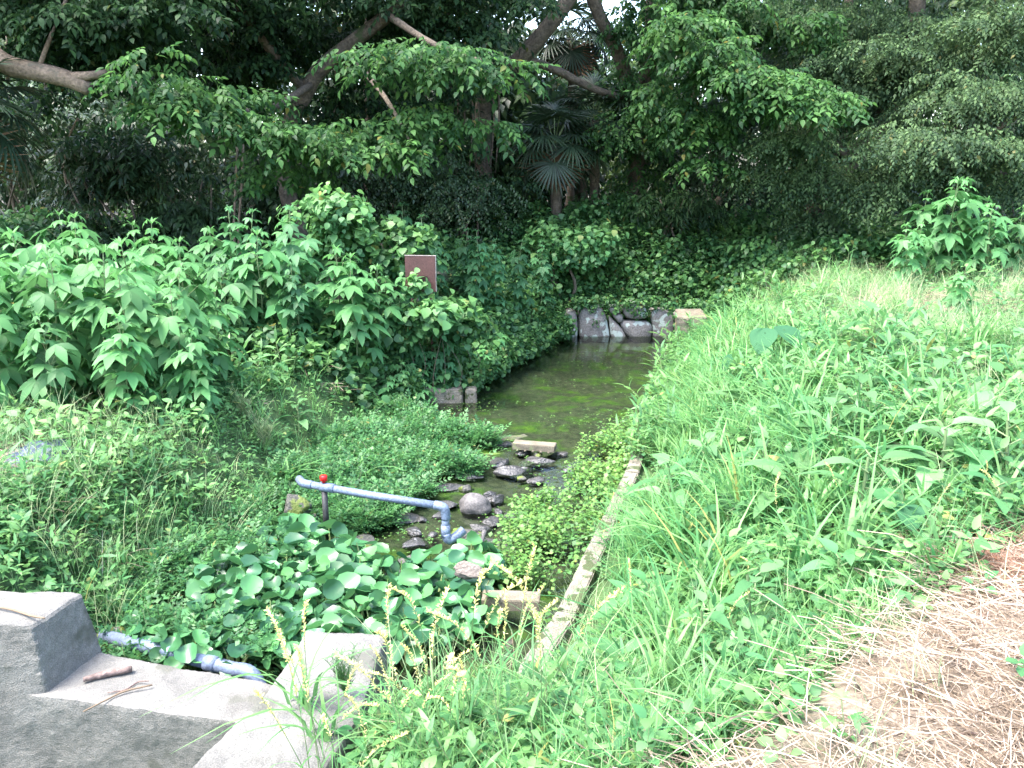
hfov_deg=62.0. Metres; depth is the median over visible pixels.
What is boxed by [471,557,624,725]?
seed stalk
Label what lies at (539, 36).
vine hung tree
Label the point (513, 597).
flat plank
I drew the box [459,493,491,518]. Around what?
boulder
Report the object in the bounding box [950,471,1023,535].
broad leaf plant
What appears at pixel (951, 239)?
lobed weed
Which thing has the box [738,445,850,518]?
broad leaf plant
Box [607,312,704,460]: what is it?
kerb creepers
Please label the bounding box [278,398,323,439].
broad leaf plant
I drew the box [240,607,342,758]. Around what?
seed stalk
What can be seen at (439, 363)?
lobed weed
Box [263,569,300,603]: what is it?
water hyacinth
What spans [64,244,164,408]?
lobed weed
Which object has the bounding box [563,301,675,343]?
stone wall
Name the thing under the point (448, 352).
lobed weed
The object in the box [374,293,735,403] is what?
hanging vines
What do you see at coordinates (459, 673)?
seed stalk
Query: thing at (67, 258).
lobed weed
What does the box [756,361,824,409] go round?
broad leaf plant
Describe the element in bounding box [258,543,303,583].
water hyacinth
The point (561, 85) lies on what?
woodland tree
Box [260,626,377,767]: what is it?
seed stalk
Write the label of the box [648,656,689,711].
horsetail
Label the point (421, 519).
pebble
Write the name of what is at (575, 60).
fan palm
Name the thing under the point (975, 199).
lobed weed
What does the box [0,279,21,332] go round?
lobed weed
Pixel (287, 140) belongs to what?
leaning tree
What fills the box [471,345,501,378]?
lobed weed
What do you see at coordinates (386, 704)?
seed stalk
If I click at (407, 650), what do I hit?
seed stalk
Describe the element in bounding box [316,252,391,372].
lobed weed
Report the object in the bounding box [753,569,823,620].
broad leaf plant
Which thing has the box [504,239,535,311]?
lobed weed
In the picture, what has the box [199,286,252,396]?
lobed weed
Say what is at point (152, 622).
hyacinth
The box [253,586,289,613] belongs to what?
water hyacinth
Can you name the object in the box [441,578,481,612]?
water hyacinth
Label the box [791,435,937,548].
broad leaf plant
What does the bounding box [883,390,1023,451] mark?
broad leaf plant
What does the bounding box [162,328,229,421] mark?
lobed weed
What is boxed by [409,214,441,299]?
lobed weed
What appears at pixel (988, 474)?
seed stalk
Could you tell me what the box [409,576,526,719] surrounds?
seed stalk
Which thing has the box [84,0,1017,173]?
sky
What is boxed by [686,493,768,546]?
broad leaf plant
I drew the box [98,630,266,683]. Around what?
overflow pipe
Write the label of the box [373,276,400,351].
lobed weed
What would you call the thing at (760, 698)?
ground cover
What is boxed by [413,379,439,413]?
lobed weed
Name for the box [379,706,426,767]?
broad leaf plant
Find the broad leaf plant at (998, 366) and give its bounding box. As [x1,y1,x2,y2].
[967,362,1019,401]
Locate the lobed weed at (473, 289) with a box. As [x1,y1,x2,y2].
[456,229,492,305]
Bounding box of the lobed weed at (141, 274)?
[92,236,171,386]
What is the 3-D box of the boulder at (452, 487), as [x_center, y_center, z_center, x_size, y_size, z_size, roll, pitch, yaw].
[-0.525,0.893,7.298,0.407,0.077,0.189,1,10,-6]
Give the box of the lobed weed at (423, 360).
[416,341,435,387]
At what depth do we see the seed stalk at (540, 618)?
2.86 m
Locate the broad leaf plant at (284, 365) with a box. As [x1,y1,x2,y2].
[256,345,308,384]
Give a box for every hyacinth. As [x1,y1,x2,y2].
[116,610,156,634]
[117,623,165,649]
[142,616,164,631]
[148,624,191,663]
[164,629,219,670]
[181,590,239,630]
[184,549,232,579]
[184,568,227,599]
[189,575,254,609]
[193,554,242,592]
[205,598,258,637]
[205,631,262,675]
[206,619,236,658]
[208,572,274,609]
[213,548,242,571]
[213,566,257,594]
[224,542,260,568]
[228,608,265,642]
[231,543,282,573]
[234,596,267,626]
[236,619,274,658]
[239,536,280,556]
[239,576,265,595]
[246,560,284,578]
[249,524,281,550]
[251,591,293,616]
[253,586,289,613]
[255,606,290,634]
[256,615,301,658]
[257,512,296,535]
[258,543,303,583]
[262,635,301,669]
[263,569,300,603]
[267,541,302,563]
[272,585,323,616]
[273,620,324,653]
[275,561,311,581]
[276,513,323,540]
[278,608,322,640]
[280,521,324,557]
[280,571,321,603]
[283,601,314,628]
[288,552,309,569]
[291,556,334,590]
[294,522,333,548]
[296,605,356,636]
[299,568,344,604]
[299,574,359,622]
[303,542,318,551]
[305,540,351,570]
[305,595,354,625]
[308,519,353,547]
[315,555,358,575]
[321,612,374,634]
[321,623,358,632]
[323,564,378,607]
[333,544,365,562]
[334,534,365,551]
[336,585,385,629]
[340,531,389,565]
[350,550,371,571]
[355,601,392,633]
[357,578,403,610]
[360,613,401,641]
[362,553,400,575]
[370,570,407,596]
[370,629,392,640]
[371,551,422,595]
[371,584,421,620]
[380,618,443,674]
[382,595,436,638]
[384,568,434,619]
[390,619,430,649]
[400,559,425,568]
[401,544,456,571]
[407,568,438,592]
[408,565,457,591]
[408,614,466,662]
[410,612,451,635]
[418,581,457,626]
[431,564,478,590]
[432,548,466,582]
[432,595,482,627]
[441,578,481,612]
[444,611,488,649]
[445,579,482,601]
[447,586,507,634]
[451,530,497,560]
[465,569,505,605]
[467,550,506,585]
[474,543,508,579]
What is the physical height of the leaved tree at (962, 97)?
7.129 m
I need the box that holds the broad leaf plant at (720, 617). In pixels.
[674,590,733,681]
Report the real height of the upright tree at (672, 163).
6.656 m
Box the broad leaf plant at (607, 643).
[570,637,647,677]
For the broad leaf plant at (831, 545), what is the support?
on the ground at (542, 387)
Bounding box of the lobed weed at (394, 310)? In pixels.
[362,263,404,351]
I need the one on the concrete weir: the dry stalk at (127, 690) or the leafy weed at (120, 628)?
the dry stalk at (127, 690)
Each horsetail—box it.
[228,380,252,422]
[247,401,276,454]
[324,642,365,696]
[415,669,454,717]
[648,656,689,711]
[659,630,712,690]
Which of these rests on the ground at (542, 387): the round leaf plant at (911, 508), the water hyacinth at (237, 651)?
the round leaf plant at (911, 508)
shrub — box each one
[0,77,145,224]
[0,123,228,265]
[0,205,103,269]
[44,97,247,213]
[123,180,252,259]
[183,135,386,248]
[268,181,384,301]
[309,136,501,231]
[360,214,446,303]
[369,302,438,374]
[394,164,532,250]
[395,267,439,378]
[405,294,469,394]
[435,289,497,378]
[522,218,629,300]
[611,153,837,237]
[617,189,731,274]
[714,233,835,277]
[777,232,897,274]
[814,175,1003,234]
[908,185,1022,234]
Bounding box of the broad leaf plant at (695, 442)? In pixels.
[651,432,724,495]
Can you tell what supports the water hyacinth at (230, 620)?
on the water
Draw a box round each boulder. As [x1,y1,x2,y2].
[350,534,374,550]
[391,512,426,523]
[398,555,421,569]
[402,537,429,549]
[426,500,458,509]
[432,483,474,492]
[450,528,480,539]
[455,470,484,481]
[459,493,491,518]
[470,524,495,536]
[479,516,499,527]
[480,537,502,544]
[487,494,503,505]
[489,457,508,468]
[493,465,532,480]
[496,441,512,447]
[515,450,532,456]
[518,456,554,466]
[547,452,560,457]
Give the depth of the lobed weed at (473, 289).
11.46 m
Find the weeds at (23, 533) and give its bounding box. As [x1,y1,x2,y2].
[0,420,215,619]
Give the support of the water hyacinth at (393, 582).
on the water
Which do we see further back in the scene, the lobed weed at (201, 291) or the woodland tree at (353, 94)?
the woodland tree at (353, 94)
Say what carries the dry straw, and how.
on the ground at (542, 387)
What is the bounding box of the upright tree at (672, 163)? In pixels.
[622,0,878,231]
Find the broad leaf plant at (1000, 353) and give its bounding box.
[960,345,1015,379]
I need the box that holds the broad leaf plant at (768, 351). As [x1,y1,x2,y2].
[731,347,796,370]
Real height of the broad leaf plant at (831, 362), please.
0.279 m
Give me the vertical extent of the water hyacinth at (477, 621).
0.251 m
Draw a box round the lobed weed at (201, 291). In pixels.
[132,261,228,395]
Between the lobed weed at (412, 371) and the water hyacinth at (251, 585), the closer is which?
the water hyacinth at (251, 585)
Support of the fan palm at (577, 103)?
on the ground at (542, 387)
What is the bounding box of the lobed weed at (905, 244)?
[887,223,926,289]
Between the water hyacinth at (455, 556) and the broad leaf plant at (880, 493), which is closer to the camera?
the broad leaf plant at (880, 493)
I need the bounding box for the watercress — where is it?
[470,407,644,631]
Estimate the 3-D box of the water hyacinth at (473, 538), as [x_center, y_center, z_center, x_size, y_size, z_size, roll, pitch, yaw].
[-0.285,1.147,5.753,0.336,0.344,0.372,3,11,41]
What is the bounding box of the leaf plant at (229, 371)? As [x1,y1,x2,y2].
[206,356,232,383]
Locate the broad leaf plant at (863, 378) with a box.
[805,373,897,427]
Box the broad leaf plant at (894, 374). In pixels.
[863,371,901,401]
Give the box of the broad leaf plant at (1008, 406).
[923,400,1023,522]
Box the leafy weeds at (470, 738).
[0,236,1023,767]
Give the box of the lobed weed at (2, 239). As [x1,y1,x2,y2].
[0,228,32,296]
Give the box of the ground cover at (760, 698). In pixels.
[0,254,1023,767]
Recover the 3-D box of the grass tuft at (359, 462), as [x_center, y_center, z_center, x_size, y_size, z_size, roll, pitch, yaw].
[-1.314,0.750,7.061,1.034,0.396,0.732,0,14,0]
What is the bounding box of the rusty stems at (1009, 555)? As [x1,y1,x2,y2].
[851,490,1023,619]
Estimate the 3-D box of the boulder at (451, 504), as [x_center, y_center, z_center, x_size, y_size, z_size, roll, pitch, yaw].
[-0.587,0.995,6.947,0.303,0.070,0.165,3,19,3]
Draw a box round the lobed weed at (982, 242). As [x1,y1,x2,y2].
[963,203,1013,281]
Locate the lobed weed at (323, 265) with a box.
[313,259,344,281]
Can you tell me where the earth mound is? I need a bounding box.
[846,660,967,716]
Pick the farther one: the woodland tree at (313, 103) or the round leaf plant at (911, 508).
the woodland tree at (313, 103)
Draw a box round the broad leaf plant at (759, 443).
[729,438,781,483]
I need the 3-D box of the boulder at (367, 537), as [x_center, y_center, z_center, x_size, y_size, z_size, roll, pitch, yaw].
[-1.121,1.191,6.182,0.218,0.076,0.355,19,28,34]
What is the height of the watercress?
0.355 m
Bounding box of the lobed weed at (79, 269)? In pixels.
[57,244,135,393]
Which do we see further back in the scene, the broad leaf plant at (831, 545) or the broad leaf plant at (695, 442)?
the broad leaf plant at (695, 442)
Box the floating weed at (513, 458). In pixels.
[361,348,660,662]
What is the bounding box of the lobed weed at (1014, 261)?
[999,205,1023,278]
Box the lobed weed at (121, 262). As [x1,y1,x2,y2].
[98,220,151,271]
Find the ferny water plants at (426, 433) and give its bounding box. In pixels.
[92,388,510,684]
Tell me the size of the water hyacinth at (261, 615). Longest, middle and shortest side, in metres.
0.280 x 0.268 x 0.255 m
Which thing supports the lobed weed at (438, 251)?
on the ground at (542, 387)
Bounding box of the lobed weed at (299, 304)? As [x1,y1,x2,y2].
[274,262,318,357]
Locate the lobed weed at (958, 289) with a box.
[930,271,979,318]
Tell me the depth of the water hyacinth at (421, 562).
5.58 m
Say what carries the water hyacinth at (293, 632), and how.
on the water
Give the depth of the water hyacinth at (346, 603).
4.97 m
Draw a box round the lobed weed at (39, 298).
[1,252,104,406]
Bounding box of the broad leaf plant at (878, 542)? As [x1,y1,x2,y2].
[828,531,901,589]
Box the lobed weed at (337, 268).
[306,244,369,351]
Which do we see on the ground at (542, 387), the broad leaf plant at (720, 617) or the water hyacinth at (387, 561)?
the broad leaf plant at (720, 617)
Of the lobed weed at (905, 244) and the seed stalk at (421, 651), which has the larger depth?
the lobed weed at (905, 244)
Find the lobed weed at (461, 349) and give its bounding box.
[452,343,477,367]
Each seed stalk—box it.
[234,644,320,767]
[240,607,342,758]
[248,687,302,767]
[251,599,348,767]
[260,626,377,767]
[291,661,362,767]
[297,693,380,767]
[320,694,372,767]
[320,713,341,767]
[327,651,471,759]
[337,731,408,767]
[347,627,445,767]
[352,588,431,749]
[357,652,472,767]
[361,645,425,767]
[367,664,447,767]
[367,673,451,758]
[380,643,460,751]
[383,585,449,742]
[386,651,481,767]
[388,583,495,706]
[400,623,457,754]
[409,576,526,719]
[410,649,471,730]
[426,607,559,749]
[426,669,499,757]
[428,658,467,760]
[432,562,517,707]
[433,607,546,708]
[437,601,506,722]
[443,642,519,756]
[470,585,544,702]
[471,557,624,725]
[487,597,557,719]
[489,589,508,744]
[493,609,595,738]
[494,543,536,690]
[496,585,625,719]
[628,558,635,652]
[698,591,749,650]
[741,472,785,550]
[818,461,844,516]
[907,483,949,537]
[972,468,1023,543]
[976,461,988,509]
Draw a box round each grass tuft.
[140,645,391,717]
[176,679,403,758]
[215,451,339,480]
[285,449,416,479]
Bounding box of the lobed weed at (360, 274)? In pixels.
[353,252,377,293]
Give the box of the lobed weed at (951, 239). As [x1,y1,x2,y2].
[918,176,981,277]
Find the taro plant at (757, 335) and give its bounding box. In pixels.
[722,325,801,370]
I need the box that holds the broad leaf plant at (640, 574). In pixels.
[607,569,678,618]
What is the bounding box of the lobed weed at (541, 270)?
[529,239,557,310]
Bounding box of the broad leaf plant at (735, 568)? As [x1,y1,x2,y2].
[717,560,750,596]
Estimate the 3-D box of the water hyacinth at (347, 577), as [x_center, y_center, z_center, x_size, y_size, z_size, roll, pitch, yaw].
[-0.993,1.280,5.235,0.398,0.341,0.375,-1,14,-3]
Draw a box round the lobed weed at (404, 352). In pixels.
[393,298,411,365]
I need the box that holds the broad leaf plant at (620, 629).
[617,623,665,659]
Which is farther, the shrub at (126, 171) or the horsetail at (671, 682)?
the shrub at (126, 171)
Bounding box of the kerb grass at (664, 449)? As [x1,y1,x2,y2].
[625,308,719,466]
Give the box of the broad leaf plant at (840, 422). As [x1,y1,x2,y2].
[767,396,876,482]
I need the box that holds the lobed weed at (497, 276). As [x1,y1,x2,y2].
[480,238,507,306]
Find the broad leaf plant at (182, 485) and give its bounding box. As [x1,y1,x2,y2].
[170,471,193,498]
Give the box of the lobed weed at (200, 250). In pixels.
[182,226,243,307]
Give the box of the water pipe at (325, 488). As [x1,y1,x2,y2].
[295,475,466,544]
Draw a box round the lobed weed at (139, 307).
[71,268,183,411]
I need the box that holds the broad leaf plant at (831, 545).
[785,537,886,619]
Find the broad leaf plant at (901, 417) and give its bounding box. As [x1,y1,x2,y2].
[865,413,937,456]
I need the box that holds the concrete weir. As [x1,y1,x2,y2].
[0,591,393,767]
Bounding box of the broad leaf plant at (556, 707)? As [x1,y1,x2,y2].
[515,705,559,739]
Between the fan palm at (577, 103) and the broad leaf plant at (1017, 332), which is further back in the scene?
the fan palm at (577, 103)
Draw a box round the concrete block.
[673,308,706,341]
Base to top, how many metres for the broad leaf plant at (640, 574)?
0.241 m
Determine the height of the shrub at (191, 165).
3.030 m
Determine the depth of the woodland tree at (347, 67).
23.63 m
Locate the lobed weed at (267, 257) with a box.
[227,228,292,344]
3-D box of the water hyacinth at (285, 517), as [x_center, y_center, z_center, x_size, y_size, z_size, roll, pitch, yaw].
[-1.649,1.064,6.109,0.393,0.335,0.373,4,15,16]
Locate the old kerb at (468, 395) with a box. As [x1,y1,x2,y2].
[418,386,477,412]
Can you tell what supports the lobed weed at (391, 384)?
on the ground at (542, 387)
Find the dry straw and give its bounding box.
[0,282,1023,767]
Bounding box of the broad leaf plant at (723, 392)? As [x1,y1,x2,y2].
[700,377,784,415]
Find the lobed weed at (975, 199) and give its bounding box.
[932,177,998,270]
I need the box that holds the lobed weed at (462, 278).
[447,227,482,297]
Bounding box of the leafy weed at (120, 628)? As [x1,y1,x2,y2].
[96,626,125,651]
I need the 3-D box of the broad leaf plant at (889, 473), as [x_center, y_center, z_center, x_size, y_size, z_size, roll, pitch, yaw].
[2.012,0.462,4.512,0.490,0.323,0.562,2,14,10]
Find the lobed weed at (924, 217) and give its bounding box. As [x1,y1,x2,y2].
[890,189,945,281]
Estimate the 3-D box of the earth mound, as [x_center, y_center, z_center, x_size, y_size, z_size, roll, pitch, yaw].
[1.316,0.944,2.731,0.380,0.085,0.280,0,14,0]
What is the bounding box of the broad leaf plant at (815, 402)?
[790,390,865,436]
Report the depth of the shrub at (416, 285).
9.46 m
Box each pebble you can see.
[405,526,421,536]
[417,516,426,522]
[427,532,437,538]
[432,511,440,518]
[458,484,471,493]
[483,491,496,497]
[494,508,502,515]
[517,476,526,481]
[526,477,544,484]
[533,452,542,456]
[557,451,567,457]
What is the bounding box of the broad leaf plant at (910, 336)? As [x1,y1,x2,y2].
[870,332,949,375]
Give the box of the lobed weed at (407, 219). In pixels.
[391,202,420,287]
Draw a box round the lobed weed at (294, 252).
[257,204,323,347]
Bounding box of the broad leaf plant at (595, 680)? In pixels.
[568,670,619,703]
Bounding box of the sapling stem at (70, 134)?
[63,118,78,208]
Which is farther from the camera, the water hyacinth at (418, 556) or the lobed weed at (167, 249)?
the lobed weed at (167, 249)
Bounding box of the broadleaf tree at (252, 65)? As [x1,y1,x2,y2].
[81,0,572,223]
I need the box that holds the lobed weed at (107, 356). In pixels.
[90,311,161,419]
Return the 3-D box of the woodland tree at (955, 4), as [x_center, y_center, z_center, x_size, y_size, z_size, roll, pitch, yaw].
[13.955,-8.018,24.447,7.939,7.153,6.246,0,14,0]
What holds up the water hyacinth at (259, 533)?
on the water
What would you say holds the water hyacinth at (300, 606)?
on the water
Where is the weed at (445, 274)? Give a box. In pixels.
[436,267,465,301]
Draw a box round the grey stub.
[481,529,486,541]
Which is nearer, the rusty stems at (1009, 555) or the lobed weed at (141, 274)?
the rusty stems at (1009, 555)
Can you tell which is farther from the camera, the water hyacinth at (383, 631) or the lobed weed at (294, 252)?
the lobed weed at (294, 252)
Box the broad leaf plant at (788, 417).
[759,404,810,438]
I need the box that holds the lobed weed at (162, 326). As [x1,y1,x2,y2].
[135,279,220,408]
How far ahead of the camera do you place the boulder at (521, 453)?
7.96 m
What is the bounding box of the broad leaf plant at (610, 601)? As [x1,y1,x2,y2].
[586,580,667,638]
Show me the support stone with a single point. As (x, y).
(293, 502)
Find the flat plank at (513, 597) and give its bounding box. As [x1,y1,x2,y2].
[481,590,539,611]
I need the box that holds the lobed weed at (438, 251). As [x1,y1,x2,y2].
[421,234,452,297]
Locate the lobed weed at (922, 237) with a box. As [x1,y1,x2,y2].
[890,221,940,282]
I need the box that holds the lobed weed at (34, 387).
[15,311,87,427]
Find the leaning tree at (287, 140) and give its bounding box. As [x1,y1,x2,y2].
[82,0,560,239]
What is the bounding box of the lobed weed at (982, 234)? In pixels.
[951,195,1012,273]
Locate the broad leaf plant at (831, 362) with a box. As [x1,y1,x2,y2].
[796,357,847,378]
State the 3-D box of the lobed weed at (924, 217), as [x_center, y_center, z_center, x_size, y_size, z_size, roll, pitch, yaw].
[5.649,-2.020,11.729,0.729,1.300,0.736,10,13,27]
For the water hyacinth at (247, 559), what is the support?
on the water
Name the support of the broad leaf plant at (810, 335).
on the ground at (542, 387)
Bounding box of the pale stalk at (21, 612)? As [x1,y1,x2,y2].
[0,607,44,618]
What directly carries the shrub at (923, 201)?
on the ground at (542, 387)
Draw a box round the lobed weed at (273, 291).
[256,218,320,320]
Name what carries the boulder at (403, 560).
on the ground at (542, 387)
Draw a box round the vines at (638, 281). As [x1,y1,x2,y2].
[8,181,1023,417]
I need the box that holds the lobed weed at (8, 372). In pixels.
[0,297,39,412]
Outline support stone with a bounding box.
[284,494,311,518]
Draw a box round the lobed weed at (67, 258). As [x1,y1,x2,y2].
[29,210,87,286]
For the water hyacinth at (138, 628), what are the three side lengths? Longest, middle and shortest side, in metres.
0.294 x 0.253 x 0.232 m
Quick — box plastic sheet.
[0,439,80,468]
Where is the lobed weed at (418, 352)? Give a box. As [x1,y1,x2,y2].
[403,344,425,371]
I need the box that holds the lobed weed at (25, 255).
[0,227,72,368]
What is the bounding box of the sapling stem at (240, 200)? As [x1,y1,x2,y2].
[237,144,243,254]
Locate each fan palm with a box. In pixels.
[0,57,58,199]
[501,101,608,231]
[515,0,612,205]
[550,71,636,218]
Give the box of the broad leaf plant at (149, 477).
[119,460,156,483]
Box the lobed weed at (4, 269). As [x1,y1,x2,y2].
[0,260,38,379]
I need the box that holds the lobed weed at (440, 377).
[429,368,455,388]
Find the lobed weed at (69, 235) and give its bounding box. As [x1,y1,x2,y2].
[46,211,107,301]
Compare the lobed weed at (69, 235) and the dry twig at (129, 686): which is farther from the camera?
the lobed weed at (69, 235)
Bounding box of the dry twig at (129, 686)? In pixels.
[107,680,148,692]
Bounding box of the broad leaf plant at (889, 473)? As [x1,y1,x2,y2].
[850,445,925,501]
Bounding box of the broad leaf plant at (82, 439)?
[70,429,98,454]
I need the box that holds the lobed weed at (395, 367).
[387,359,418,394]
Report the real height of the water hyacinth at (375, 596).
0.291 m
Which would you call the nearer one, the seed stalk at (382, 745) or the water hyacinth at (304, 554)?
the seed stalk at (382, 745)
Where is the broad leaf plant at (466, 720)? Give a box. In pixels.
[435,706,483,754]
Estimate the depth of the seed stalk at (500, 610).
3.09 m
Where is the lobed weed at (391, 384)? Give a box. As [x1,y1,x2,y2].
[378,376,399,398]
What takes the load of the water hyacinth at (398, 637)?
on the water
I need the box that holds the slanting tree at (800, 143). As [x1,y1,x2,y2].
[698,0,1003,247]
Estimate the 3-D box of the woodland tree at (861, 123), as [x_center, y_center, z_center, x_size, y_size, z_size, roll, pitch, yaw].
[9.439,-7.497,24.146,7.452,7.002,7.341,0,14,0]
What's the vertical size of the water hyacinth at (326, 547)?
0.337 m
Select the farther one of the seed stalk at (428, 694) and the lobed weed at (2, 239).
the lobed weed at (2, 239)
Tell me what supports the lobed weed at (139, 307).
on the ground at (542, 387)
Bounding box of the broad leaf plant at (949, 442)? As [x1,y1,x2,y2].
[873,427,1019,489]
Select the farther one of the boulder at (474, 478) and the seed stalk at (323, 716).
the boulder at (474, 478)
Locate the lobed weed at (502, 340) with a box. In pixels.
[486,332,512,351]
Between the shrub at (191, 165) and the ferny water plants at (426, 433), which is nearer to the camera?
the ferny water plants at (426, 433)
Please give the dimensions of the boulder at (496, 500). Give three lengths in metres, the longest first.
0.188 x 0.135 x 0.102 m
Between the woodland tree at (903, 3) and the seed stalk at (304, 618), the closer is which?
the seed stalk at (304, 618)
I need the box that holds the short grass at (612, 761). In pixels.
[0,259,1023,767]
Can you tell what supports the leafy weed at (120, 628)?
on the ground at (542, 387)
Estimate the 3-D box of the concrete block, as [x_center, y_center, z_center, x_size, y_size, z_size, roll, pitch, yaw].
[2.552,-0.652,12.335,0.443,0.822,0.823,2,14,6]
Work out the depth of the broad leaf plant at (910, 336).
6.30 m
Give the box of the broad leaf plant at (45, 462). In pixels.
[27,455,62,473]
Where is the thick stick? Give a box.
[83,666,131,681]
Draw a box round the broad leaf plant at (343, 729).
[336,713,380,766]
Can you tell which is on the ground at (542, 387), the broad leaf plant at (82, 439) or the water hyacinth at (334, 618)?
the broad leaf plant at (82, 439)
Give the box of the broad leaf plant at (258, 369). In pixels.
[228,354,279,397]
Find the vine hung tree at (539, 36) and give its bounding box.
[373,0,630,243]
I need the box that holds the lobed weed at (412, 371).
[395,357,431,389]
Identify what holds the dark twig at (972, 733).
on the dry straw
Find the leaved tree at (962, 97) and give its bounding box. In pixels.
[819,0,1023,235]
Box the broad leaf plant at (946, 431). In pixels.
[856,416,993,505]
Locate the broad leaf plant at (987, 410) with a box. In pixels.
[966,395,1023,412]
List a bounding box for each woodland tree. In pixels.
[0,35,59,220]
[0,36,137,221]
[0,36,246,234]
[11,2,357,195]
[41,85,215,223]
[158,8,359,195]
[166,0,521,194]
[225,0,625,218]
[299,8,514,196]
[431,16,672,192]
[465,27,636,231]
[562,0,864,204]
[583,18,705,192]
[587,0,755,204]
[710,0,1023,203]
[743,0,966,205]
[797,0,1023,212]
[888,0,1021,218]
[950,0,1023,209]
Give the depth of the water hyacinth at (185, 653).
4.55 m
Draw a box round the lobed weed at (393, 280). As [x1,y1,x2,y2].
[388,233,420,308]
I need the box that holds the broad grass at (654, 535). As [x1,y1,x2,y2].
[516,251,1023,766]
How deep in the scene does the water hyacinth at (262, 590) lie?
5.21 m
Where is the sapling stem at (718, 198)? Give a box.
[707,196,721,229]
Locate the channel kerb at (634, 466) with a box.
[517,365,675,678]
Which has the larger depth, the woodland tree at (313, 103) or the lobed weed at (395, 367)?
the woodland tree at (313, 103)
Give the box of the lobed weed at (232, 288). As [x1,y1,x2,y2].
[196,252,256,356]
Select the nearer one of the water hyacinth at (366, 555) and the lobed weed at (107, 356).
the water hyacinth at (366, 555)
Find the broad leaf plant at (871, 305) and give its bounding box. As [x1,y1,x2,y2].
[830,300,909,353]
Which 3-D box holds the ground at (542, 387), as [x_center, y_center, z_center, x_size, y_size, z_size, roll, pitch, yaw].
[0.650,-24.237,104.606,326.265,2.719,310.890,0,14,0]
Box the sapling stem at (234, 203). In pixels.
[232,147,238,254]
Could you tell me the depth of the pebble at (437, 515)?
6.71 m
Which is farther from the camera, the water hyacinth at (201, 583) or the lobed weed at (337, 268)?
the lobed weed at (337, 268)
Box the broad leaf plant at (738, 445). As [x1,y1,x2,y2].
[704,428,758,452]
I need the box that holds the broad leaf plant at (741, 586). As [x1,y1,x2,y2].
[716,562,786,649]
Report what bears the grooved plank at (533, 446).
on the boulder at (521, 453)
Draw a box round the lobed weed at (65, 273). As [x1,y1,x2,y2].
[0,239,93,386]
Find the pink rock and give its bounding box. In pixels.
[454,560,482,579]
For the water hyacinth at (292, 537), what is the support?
on the water
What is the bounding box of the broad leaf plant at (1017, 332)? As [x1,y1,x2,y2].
[970,327,1023,382]
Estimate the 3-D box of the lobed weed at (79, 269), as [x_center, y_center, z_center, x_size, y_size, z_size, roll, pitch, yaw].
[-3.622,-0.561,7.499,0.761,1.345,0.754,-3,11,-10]
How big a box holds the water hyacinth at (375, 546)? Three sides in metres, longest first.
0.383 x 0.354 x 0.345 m
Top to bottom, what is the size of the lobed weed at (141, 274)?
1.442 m
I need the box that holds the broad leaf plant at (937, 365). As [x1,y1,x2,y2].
[881,358,972,407]
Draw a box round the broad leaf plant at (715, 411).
[702,402,730,433]
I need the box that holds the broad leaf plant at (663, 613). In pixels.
[658,608,689,632]
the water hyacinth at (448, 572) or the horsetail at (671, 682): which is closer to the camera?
the horsetail at (671, 682)
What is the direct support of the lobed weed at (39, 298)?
on the ground at (542, 387)
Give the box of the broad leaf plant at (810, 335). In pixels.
[784,329,853,356]
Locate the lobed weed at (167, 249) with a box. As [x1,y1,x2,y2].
[121,217,193,304]
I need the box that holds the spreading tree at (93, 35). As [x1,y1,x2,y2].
[0,0,351,158]
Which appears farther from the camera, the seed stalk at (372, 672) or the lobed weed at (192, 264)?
the lobed weed at (192, 264)
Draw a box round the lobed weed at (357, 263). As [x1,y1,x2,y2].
[343,229,380,284]
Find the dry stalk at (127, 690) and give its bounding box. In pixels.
[83,684,151,711]
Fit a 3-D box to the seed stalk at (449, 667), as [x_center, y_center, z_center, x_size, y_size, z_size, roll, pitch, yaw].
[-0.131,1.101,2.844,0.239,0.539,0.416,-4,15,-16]
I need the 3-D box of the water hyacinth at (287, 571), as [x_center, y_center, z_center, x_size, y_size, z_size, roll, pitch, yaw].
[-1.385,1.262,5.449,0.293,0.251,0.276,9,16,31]
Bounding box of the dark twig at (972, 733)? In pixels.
[947,732,1021,745]
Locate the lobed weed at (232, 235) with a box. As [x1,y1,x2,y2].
[198,205,262,303]
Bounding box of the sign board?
[404,255,436,366]
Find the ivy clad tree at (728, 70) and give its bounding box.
[570,0,877,248]
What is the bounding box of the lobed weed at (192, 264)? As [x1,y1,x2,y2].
[154,236,209,311]
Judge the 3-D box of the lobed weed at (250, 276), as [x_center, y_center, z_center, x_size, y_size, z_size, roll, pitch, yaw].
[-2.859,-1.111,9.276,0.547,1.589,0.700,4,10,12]
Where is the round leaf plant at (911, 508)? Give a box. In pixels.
[895,503,943,530]
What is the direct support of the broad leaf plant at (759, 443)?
on the ground at (542, 387)
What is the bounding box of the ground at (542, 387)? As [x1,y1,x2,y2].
[0,175,1023,767]
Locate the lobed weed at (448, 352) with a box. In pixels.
[434,336,460,382]
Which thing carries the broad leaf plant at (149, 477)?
on the ground at (542, 387)
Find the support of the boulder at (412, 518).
on the ground at (542, 387)
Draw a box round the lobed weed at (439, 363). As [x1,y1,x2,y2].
[425,336,447,387]
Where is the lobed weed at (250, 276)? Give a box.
[222,208,277,350]
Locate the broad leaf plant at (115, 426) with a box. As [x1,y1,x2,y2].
[107,417,125,446]
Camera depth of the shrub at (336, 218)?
9.87 m
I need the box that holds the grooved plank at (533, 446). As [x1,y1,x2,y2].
[512,440,556,453]
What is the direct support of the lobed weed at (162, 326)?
on the ground at (542, 387)
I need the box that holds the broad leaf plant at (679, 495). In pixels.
[620,453,700,524]
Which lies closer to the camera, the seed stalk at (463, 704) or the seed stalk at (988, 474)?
the seed stalk at (463, 704)

